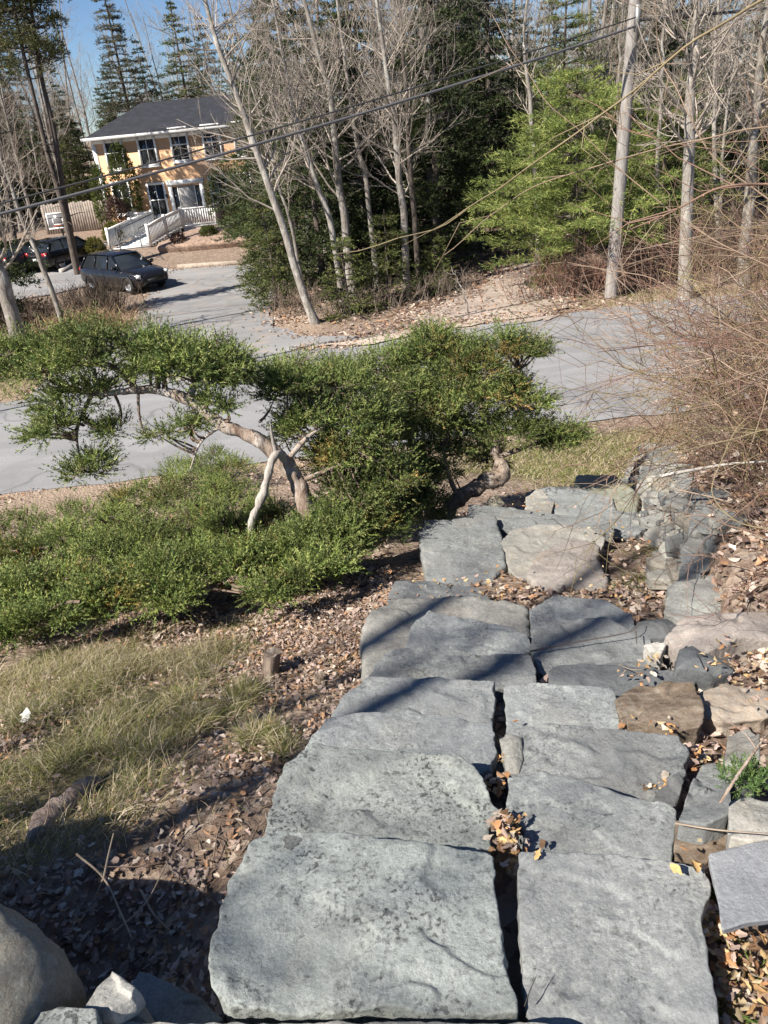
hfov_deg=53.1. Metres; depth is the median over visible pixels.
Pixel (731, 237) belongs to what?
bare shrub
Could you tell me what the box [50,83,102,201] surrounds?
conifer
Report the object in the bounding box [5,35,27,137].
bare tree
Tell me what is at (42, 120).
bare tree
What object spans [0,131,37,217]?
conifer
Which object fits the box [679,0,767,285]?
bare tree
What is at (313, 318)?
bare tree
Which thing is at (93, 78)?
bare tree
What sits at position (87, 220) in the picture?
fence
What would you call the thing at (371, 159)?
conifer
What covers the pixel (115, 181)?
window
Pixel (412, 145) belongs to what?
bare tree
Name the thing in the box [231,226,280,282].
young fir
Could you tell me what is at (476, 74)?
conifer
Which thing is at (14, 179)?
conifer
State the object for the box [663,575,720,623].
edging rock
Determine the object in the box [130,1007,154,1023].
loose stone
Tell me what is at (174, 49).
bare tree
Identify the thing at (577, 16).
white pine
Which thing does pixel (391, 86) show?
bare tree
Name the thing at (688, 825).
twig
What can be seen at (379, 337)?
gravel strip
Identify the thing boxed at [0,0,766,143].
sky
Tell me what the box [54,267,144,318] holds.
bare shrub
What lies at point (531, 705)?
step stone
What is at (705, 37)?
bare tree
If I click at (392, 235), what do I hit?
young fir
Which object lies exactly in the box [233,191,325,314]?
young fir
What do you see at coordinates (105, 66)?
bare tree
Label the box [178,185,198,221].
door
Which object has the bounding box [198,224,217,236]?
shrub
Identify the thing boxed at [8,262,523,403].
driveway
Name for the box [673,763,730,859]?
edging rock
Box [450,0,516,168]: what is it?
conifer
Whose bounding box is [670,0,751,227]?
bare tree
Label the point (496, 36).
conifer
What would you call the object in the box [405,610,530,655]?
step stone
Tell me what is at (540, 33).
conifer
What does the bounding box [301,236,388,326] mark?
young fir
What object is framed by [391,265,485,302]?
bare shrub
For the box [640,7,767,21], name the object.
cable
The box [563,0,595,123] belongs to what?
bare tree
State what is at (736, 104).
conifer
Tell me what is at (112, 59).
bare tree
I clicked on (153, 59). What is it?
bare tree
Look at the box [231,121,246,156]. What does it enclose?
window
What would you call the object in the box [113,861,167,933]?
twig
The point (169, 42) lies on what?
conifer
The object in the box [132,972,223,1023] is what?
loose stone
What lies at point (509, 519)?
step stone
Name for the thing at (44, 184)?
conifer
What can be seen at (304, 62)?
bare tree
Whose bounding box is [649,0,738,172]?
bare tree
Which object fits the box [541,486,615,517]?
step stone
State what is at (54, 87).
bare tree
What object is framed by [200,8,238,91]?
bare tree
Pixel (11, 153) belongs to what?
bare tree
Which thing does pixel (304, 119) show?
cable
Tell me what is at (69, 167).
conifer
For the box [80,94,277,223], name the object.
house
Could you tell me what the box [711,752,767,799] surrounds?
moss tuft
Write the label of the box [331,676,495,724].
step stone
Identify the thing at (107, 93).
conifer
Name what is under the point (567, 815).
step stone
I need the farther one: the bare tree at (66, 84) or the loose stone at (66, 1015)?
the bare tree at (66, 84)
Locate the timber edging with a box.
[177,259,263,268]
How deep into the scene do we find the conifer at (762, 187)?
32.82 m
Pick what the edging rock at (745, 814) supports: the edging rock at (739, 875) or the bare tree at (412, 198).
the edging rock at (739, 875)
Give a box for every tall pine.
[0,0,34,238]
[0,0,86,274]
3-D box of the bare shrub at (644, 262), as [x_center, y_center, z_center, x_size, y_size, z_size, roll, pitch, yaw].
[6.887,-7.291,21.070,6.094,2.079,3.328,-6,27,0]
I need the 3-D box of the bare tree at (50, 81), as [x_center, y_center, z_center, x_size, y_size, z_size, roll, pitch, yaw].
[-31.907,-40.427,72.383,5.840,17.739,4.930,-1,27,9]
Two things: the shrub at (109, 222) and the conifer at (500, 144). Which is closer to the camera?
the conifer at (500, 144)
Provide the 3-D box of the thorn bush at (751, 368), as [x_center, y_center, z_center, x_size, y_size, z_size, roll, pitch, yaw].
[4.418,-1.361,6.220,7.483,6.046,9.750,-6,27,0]
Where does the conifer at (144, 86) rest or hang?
on the ground at (404, 563)
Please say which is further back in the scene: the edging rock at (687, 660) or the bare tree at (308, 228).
the bare tree at (308, 228)
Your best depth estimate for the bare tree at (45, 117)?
50.34 m
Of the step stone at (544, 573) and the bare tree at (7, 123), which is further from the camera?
the bare tree at (7, 123)
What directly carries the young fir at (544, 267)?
on the ground at (404, 563)
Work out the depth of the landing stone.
1.49 m
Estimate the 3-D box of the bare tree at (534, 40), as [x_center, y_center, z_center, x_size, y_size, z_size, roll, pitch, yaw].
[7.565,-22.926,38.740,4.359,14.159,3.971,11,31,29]
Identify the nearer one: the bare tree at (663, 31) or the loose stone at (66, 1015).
the loose stone at (66, 1015)
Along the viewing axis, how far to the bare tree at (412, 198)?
20.78 m
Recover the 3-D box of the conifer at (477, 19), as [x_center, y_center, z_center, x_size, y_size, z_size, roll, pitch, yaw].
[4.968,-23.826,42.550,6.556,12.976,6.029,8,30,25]
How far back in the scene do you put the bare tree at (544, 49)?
33.57 m
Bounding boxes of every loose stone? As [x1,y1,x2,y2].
[31,1007,102,1023]
[85,971,145,1023]
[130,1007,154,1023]
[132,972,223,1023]
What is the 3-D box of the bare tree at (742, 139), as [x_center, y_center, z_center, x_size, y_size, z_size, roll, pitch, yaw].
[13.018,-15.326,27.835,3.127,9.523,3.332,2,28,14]
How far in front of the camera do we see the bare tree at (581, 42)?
48.14 m
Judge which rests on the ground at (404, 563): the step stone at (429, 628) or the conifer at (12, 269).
the conifer at (12, 269)
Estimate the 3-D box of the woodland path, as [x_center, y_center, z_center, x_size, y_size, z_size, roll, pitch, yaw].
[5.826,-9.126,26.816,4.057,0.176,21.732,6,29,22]
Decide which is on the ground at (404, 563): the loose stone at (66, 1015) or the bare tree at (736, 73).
the bare tree at (736, 73)
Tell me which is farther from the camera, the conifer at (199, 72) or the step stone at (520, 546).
the conifer at (199, 72)
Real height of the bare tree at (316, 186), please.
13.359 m
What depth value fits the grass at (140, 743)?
3.58 m
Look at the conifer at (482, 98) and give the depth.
32.44 m
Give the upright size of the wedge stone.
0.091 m
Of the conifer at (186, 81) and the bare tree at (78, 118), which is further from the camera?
the conifer at (186, 81)
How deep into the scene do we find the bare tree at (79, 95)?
76.12 m
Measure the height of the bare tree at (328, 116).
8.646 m
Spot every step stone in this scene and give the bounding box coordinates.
[208,830,517,1023]
[265,743,499,854]
[305,712,497,795]
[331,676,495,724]
[359,596,530,682]
[368,647,536,702]
[387,580,489,604]
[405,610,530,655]
[418,515,506,585]
[467,505,614,544]
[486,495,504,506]
[501,524,604,579]
[501,723,689,801]
[503,682,619,733]
[506,771,676,861]
[517,851,718,1023]
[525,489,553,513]
[526,538,608,592]
[529,595,634,641]
[530,617,656,682]
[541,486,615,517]
[548,663,695,697]
[574,475,639,512]
[605,511,645,541]
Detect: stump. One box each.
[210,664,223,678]
[259,646,280,682]
[314,671,325,686]
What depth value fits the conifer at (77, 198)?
51.89 m
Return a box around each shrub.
[0,285,122,329]
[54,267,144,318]
[83,235,106,253]
[101,220,123,245]
[104,194,129,225]
[169,230,184,244]
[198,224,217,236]
[202,162,238,216]
[265,274,345,317]
[271,270,430,318]
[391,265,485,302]
[465,236,657,303]
[538,208,734,295]
[603,195,767,283]
[629,192,767,279]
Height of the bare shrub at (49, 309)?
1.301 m
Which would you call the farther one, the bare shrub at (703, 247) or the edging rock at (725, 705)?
the bare shrub at (703, 247)
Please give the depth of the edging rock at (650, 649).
3.31 m
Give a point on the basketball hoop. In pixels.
(53, 224)
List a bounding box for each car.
[0,239,35,272]
[24,235,106,269]
[79,249,167,292]
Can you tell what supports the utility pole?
on the ground at (404, 563)
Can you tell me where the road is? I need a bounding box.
[0,292,767,493]
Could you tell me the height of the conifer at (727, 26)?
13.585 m
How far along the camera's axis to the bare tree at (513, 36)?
35.36 m
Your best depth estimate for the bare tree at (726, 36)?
41.82 m
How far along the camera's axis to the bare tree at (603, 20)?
24.57 m
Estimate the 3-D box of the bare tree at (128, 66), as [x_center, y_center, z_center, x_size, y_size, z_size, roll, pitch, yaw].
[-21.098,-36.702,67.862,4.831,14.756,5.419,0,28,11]
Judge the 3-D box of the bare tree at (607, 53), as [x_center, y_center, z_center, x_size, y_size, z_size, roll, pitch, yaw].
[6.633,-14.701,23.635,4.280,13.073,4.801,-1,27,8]
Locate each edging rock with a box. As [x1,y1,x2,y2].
[614,681,703,745]
[629,619,675,661]
[643,642,665,669]
[652,772,683,813]
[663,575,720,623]
[663,612,767,669]
[672,820,727,889]
[673,646,733,690]
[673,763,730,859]
[678,552,709,580]
[686,487,726,540]
[699,684,767,736]
[708,840,767,933]
[723,729,759,800]
[726,797,767,848]
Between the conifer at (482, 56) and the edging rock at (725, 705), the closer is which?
the edging rock at (725, 705)
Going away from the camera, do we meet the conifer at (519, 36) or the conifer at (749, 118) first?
the conifer at (749, 118)
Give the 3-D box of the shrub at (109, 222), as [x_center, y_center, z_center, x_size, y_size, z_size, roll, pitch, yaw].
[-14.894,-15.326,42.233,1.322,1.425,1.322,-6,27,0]
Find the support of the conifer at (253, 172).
on the ground at (404, 563)
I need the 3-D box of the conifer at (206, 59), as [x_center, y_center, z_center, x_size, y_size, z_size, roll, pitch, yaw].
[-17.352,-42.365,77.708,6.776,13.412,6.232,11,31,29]
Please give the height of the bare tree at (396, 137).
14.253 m
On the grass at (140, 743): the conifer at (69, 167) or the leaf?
the leaf
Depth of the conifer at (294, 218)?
26.95 m
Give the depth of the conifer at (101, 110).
66.52 m
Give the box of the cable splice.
[659,11,693,21]
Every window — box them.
[102,138,124,170]
[110,181,133,216]
[135,135,160,167]
[145,182,169,218]
[167,126,191,163]
[199,123,222,160]
[207,174,230,206]
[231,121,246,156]
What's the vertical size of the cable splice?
0.157 m
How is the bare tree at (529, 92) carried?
on the ground at (404, 563)
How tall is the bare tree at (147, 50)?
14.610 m
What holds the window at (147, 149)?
in the house
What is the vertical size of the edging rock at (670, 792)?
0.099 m
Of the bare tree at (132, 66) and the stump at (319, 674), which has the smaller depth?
the stump at (319, 674)
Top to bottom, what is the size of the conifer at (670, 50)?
10.777 m
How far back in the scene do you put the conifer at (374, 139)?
25.24 m
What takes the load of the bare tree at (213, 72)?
on the ground at (404, 563)
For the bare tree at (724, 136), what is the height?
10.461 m
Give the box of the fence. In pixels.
[40,199,105,234]
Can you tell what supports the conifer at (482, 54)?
on the ground at (404, 563)
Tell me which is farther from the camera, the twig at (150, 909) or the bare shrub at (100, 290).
the bare shrub at (100, 290)
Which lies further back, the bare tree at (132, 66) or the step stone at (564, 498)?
the bare tree at (132, 66)
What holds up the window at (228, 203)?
in the house
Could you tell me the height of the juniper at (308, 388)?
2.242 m
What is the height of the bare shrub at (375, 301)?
1.070 m
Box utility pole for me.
[604,0,640,299]
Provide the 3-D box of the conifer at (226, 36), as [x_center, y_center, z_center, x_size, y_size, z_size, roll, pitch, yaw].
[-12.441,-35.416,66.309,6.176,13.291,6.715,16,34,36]
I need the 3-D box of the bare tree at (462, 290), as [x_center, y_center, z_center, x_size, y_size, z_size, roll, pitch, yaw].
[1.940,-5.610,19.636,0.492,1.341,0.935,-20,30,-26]
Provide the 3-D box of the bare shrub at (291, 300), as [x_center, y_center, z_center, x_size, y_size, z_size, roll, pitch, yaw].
[-2.133,-6.274,21.922,2.612,1.160,1.578,-6,27,0]
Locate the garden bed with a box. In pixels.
[156,223,279,252]
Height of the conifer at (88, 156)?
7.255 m
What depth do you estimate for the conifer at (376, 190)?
24.18 m
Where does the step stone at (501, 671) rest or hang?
on the ground at (404, 563)
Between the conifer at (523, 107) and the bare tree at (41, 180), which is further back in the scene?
the bare tree at (41, 180)
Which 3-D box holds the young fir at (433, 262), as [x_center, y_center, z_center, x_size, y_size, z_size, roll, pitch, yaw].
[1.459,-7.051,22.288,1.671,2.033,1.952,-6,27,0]
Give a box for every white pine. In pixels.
[460,60,681,286]
[478,0,643,255]
[598,73,741,255]
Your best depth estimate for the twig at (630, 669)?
3.13 m
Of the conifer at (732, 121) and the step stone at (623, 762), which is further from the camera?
the conifer at (732, 121)
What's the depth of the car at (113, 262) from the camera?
32.31 m
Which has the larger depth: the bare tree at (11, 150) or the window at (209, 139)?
the bare tree at (11, 150)
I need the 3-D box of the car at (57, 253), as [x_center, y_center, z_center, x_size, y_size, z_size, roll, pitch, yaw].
[-16.579,-13.714,40.272,2.096,1.495,4.229,9,30,26]
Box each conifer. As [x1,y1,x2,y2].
[0,50,74,217]
[0,71,43,155]
[0,71,53,222]
[0,106,52,218]
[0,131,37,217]
[0,160,39,221]
[0,166,64,327]
[15,109,71,213]
[31,116,73,211]
[44,75,82,151]
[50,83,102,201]
[56,133,94,206]
[63,119,101,201]
[64,178,90,204]
[91,0,154,185]
[91,84,116,128]
[94,64,126,124]
[129,39,164,106]
[154,0,209,100]
[179,65,197,98]
[189,16,229,96]
[191,53,213,94]
[207,64,302,244]
[218,12,245,94]
[227,6,322,241]
[230,0,347,225]
[232,20,302,238]
[233,0,342,295]
[245,0,396,303]
[292,117,328,248]
[296,0,376,164]
[296,0,444,287]
[297,0,421,252]
[307,0,428,292]
[361,0,503,290]
[365,0,400,170]
[377,0,531,263]
[378,0,520,223]
[431,0,554,226]
[447,3,501,135]
[447,3,516,164]
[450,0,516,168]
[467,53,542,218]
[477,0,521,126]
[493,42,554,211]
[495,56,550,184]
[505,11,535,67]
[514,15,545,129]
[515,0,587,197]
[559,1,712,218]
[562,0,747,248]
[565,2,739,236]
[672,1,743,180]
[701,0,767,197]
[702,6,767,188]
[709,0,745,134]
[717,59,767,183]
[721,26,766,181]
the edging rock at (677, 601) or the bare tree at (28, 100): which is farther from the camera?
the bare tree at (28, 100)
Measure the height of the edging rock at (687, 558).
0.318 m
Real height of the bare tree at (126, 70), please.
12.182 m
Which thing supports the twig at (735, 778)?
on the moss tuft
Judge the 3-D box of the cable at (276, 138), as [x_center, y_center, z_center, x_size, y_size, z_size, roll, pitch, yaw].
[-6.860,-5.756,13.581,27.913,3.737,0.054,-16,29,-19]
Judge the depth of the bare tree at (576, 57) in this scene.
35.16 m
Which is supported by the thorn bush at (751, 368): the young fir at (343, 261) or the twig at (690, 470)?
the twig at (690, 470)
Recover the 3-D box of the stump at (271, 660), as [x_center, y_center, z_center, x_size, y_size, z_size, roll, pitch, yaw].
[-0.609,0.820,3.999,0.133,0.208,0.160,13,32,32]
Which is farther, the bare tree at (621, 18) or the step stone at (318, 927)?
the bare tree at (621, 18)
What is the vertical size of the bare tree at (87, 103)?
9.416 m
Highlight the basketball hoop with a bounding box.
[45,212,64,235]
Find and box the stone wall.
[621,442,748,601]
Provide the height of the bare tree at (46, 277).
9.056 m
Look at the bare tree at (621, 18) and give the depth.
21.71 m
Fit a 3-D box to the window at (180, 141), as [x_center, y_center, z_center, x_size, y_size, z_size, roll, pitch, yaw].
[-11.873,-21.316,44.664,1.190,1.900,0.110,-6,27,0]
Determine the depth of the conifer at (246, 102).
35.85 m
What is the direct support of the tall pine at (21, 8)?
on the ground at (404, 563)
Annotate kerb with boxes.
[58,260,82,272]
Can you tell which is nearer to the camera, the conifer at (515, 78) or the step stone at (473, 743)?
the step stone at (473, 743)
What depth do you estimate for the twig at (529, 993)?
1.52 m
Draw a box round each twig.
[76,833,132,938]
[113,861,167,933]
[140,890,170,930]
[524,977,535,1005]
[530,619,637,651]
[618,664,649,675]
[660,460,767,477]
[675,822,767,834]
[719,722,767,803]
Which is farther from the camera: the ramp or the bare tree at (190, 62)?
the bare tree at (190, 62)
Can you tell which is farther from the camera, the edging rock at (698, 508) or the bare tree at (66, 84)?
the bare tree at (66, 84)
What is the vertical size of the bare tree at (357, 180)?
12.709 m
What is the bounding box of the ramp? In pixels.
[104,201,222,249]
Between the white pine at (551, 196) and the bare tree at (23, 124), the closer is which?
the white pine at (551, 196)
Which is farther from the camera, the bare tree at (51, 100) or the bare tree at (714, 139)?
the bare tree at (51, 100)
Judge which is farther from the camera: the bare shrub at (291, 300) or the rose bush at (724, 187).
the bare shrub at (291, 300)
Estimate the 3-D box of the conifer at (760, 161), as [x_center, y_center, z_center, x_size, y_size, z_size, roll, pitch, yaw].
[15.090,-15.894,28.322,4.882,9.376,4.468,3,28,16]
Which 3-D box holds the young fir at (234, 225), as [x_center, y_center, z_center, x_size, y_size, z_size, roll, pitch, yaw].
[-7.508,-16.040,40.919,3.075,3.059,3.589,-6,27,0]
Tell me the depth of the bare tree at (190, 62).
70.85 m
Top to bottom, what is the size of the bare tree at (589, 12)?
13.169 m
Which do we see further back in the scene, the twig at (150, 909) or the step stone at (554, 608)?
the step stone at (554, 608)
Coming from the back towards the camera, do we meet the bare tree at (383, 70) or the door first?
the door
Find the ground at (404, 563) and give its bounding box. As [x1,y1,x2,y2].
[0,79,767,1023]
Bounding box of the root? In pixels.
[24,776,102,848]
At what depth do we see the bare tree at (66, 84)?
55.59 m
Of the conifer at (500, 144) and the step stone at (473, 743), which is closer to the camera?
the step stone at (473, 743)
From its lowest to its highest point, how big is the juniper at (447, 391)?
2.029 m
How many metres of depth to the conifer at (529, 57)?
44.86 m
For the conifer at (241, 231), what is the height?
8.389 m
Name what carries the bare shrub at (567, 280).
on the ground at (404, 563)
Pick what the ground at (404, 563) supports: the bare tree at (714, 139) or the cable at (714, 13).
the bare tree at (714, 139)
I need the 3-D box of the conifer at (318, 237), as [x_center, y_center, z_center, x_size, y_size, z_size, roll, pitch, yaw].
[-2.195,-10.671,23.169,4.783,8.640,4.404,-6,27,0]
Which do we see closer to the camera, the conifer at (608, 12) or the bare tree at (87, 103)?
the conifer at (608, 12)
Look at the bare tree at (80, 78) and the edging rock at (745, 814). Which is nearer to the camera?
the edging rock at (745, 814)
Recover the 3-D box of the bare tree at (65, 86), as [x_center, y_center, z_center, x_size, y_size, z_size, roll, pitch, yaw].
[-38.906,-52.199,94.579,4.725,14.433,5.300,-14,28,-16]
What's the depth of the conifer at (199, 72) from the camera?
85.40 m
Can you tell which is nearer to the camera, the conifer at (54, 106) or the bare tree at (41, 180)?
the bare tree at (41, 180)
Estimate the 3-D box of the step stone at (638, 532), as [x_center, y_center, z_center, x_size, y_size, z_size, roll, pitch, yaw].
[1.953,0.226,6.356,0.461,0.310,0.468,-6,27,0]
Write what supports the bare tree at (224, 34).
on the ground at (404, 563)
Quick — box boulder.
[0,904,85,1023]
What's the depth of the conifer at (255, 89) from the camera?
35.43 m
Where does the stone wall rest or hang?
on the ground at (404, 563)
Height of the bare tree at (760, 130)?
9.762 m
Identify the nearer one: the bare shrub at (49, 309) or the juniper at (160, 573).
the juniper at (160, 573)
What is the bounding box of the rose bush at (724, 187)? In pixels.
[337,0,767,528]
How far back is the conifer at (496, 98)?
31.30 m
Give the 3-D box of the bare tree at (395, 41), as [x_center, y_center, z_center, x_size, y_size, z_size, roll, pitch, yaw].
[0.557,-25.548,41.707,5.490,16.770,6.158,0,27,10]
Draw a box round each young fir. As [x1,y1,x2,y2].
[216,184,261,239]
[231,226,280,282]
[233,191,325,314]
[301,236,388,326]
[339,211,423,311]
[410,232,461,296]
[525,256,573,290]
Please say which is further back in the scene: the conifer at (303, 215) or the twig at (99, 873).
the conifer at (303, 215)
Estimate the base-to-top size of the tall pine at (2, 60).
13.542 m
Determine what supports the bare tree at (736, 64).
on the ground at (404, 563)
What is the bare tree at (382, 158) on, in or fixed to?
on the ground at (404, 563)
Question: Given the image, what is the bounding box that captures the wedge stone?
[499,734,523,790]
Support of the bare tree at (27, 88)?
on the ground at (404, 563)
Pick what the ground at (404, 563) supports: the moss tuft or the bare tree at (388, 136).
the bare tree at (388, 136)
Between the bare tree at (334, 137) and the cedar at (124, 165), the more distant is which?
the cedar at (124, 165)
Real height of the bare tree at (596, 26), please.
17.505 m
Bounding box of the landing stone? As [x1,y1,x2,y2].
[122,1020,547,1023]
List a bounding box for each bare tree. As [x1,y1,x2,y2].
[0,36,64,231]
[0,64,38,217]
[0,101,25,186]
[0,102,16,181]
[0,106,22,226]
[0,111,22,231]
[0,117,65,325]
[0,152,46,361]
[1,15,69,196]
[2,68,48,197]
[5,13,95,168]
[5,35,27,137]
[6,14,91,178]
[6,45,40,142]
[11,54,72,173]
[12,19,68,155]
[15,81,65,204]
[16,27,76,178]
[26,25,78,182]
[34,0,101,200]
[34,20,83,185]
[37,0,99,163]
[39,0,98,190]
[41,24,89,150]
[61,33,91,122]
[79,45,109,121]
[79,73,99,148]
[84,11,153,117]
[89,20,131,115]
[95,0,159,104]
[111,35,134,113]
[114,0,175,101]
[118,38,152,97]
[120,7,174,100]
[131,12,180,100]
[134,0,328,324]
[147,7,182,99]
[155,1,195,99]
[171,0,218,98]
[173,14,201,98]
[197,19,228,96]
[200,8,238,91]
[200,28,231,96]
[203,0,249,90]
[213,0,355,307]
[215,0,272,171]
[215,0,325,277]
[222,0,324,282]
[238,2,295,121]
[247,0,440,296]
[248,0,367,275]
[255,2,342,152]
[273,0,424,287]
[285,0,345,189]
[288,0,379,222]
[295,0,399,217]
[313,0,457,301]
[314,0,480,291]
[331,0,469,260]
[343,1,412,200]
[356,9,399,164]
[360,0,501,259]
[361,1,413,150]
[361,2,410,161]
[378,1,423,205]
[447,267,473,312]
[456,0,617,266]
[479,0,526,217]
[479,0,538,145]
[483,0,561,173]
[503,0,563,170]
[514,0,601,208]
[529,0,644,238]
[534,0,652,245]
[544,0,597,104]
[545,0,659,249]
[559,1,615,137]
[562,0,713,260]
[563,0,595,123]
[567,0,603,133]
[575,0,603,90]
[596,4,672,214]
[607,0,767,299]
[608,0,744,266]
[621,0,767,260]
[649,0,727,232]
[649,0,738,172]
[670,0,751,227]
[673,0,756,91]
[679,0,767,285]
[695,0,767,231]
[697,0,749,168]
[697,0,767,215]
[701,0,751,91]
[705,0,767,224]
[728,3,767,215]
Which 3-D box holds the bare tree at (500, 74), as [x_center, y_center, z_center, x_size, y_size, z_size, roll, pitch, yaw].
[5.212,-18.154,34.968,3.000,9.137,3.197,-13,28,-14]
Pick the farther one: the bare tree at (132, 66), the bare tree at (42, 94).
the bare tree at (132, 66)
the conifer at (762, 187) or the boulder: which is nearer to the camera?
the boulder
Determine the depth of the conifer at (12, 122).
78.62 m
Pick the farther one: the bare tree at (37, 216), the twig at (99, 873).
the bare tree at (37, 216)
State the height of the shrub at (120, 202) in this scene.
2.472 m
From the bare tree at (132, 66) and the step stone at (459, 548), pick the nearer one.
the step stone at (459, 548)
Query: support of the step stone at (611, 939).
on the ground at (404, 563)
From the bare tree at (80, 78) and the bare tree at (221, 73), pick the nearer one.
the bare tree at (221, 73)
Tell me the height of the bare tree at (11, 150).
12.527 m
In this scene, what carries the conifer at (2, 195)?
on the ground at (404, 563)
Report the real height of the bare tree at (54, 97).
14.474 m
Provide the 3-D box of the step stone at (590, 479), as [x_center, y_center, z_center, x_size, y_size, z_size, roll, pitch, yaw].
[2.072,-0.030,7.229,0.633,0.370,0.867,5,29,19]
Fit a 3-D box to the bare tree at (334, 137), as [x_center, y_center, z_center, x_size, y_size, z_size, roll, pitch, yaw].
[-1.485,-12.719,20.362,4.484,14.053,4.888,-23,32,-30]
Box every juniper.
[0,300,439,594]
[0,438,394,658]
[308,310,603,545]
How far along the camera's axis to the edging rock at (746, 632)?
3.31 m
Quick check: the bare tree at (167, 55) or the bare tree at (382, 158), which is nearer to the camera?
the bare tree at (382, 158)
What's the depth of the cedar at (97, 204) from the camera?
44.07 m
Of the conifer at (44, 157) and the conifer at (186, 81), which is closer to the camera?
the conifer at (44, 157)
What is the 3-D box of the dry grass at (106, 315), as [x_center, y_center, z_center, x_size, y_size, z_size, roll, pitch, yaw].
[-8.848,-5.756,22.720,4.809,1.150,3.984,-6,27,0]
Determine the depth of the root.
2.69 m
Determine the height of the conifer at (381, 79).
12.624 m
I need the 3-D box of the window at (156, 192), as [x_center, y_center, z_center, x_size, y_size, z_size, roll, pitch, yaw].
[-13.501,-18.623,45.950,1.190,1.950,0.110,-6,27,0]
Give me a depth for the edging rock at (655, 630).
3.53 m
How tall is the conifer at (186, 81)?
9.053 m
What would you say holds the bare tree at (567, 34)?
on the ground at (404, 563)
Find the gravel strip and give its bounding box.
[301,312,541,347]
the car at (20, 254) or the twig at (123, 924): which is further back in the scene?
the car at (20, 254)
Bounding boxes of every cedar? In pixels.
[88,161,115,227]
[107,140,143,214]
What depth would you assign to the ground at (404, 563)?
3.46 m
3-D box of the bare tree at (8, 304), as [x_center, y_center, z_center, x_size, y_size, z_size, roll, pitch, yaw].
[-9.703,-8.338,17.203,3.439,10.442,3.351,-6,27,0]
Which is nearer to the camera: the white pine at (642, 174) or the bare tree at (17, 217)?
the white pine at (642, 174)
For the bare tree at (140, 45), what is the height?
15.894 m
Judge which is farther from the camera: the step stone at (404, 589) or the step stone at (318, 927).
the step stone at (404, 589)
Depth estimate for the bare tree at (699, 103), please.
27.45 m
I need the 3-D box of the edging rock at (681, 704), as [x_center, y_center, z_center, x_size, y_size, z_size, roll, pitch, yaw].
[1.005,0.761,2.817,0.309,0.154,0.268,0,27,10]
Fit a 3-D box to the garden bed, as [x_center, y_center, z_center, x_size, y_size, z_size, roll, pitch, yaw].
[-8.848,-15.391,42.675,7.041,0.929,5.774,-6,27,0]
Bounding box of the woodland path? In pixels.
[403,212,587,330]
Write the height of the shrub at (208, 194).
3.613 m
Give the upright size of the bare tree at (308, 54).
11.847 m
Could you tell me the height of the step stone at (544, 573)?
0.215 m
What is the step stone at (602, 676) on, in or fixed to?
on the ground at (404, 563)
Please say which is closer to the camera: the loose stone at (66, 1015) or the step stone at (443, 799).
the loose stone at (66, 1015)
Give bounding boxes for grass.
[0,285,767,1023]
[4,298,162,338]
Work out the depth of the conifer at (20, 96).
59.01 m
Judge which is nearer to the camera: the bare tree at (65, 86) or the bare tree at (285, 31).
the bare tree at (285, 31)
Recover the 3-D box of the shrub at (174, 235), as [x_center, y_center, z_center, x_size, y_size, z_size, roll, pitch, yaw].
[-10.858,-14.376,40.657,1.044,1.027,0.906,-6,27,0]
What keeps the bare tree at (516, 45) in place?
on the ground at (404, 563)
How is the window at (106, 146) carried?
in the house
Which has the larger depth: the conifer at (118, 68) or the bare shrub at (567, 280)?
the conifer at (118, 68)
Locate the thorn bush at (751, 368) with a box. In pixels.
[491,0,767,625]
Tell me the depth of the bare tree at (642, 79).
28.58 m
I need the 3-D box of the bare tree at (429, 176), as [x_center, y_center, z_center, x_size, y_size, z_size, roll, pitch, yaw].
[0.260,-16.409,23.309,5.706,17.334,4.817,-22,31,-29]
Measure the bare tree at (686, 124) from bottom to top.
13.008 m
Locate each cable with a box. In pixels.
[0,17,635,203]
[0,25,635,215]
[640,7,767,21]
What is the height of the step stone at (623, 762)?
0.172 m
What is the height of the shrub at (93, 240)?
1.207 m
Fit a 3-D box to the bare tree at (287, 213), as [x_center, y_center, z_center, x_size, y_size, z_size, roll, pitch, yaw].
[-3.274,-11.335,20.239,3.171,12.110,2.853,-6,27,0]
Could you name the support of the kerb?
on the ground at (404, 563)
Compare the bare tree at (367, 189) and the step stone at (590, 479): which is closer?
the step stone at (590, 479)
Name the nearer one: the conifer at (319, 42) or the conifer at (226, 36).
the conifer at (319, 42)
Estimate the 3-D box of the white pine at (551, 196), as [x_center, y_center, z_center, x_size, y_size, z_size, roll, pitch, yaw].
[5.230,-8.922,20.555,6.624,5.812,6.808,-6,27,0]
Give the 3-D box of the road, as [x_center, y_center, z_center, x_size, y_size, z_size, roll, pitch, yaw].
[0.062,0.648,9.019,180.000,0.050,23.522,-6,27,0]
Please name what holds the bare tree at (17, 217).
on the ground at (404, 563)
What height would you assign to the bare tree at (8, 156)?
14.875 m
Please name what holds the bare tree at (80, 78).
on the ground at (404, 563)
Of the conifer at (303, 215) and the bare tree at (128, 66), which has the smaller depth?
the conifer at (303, 215)

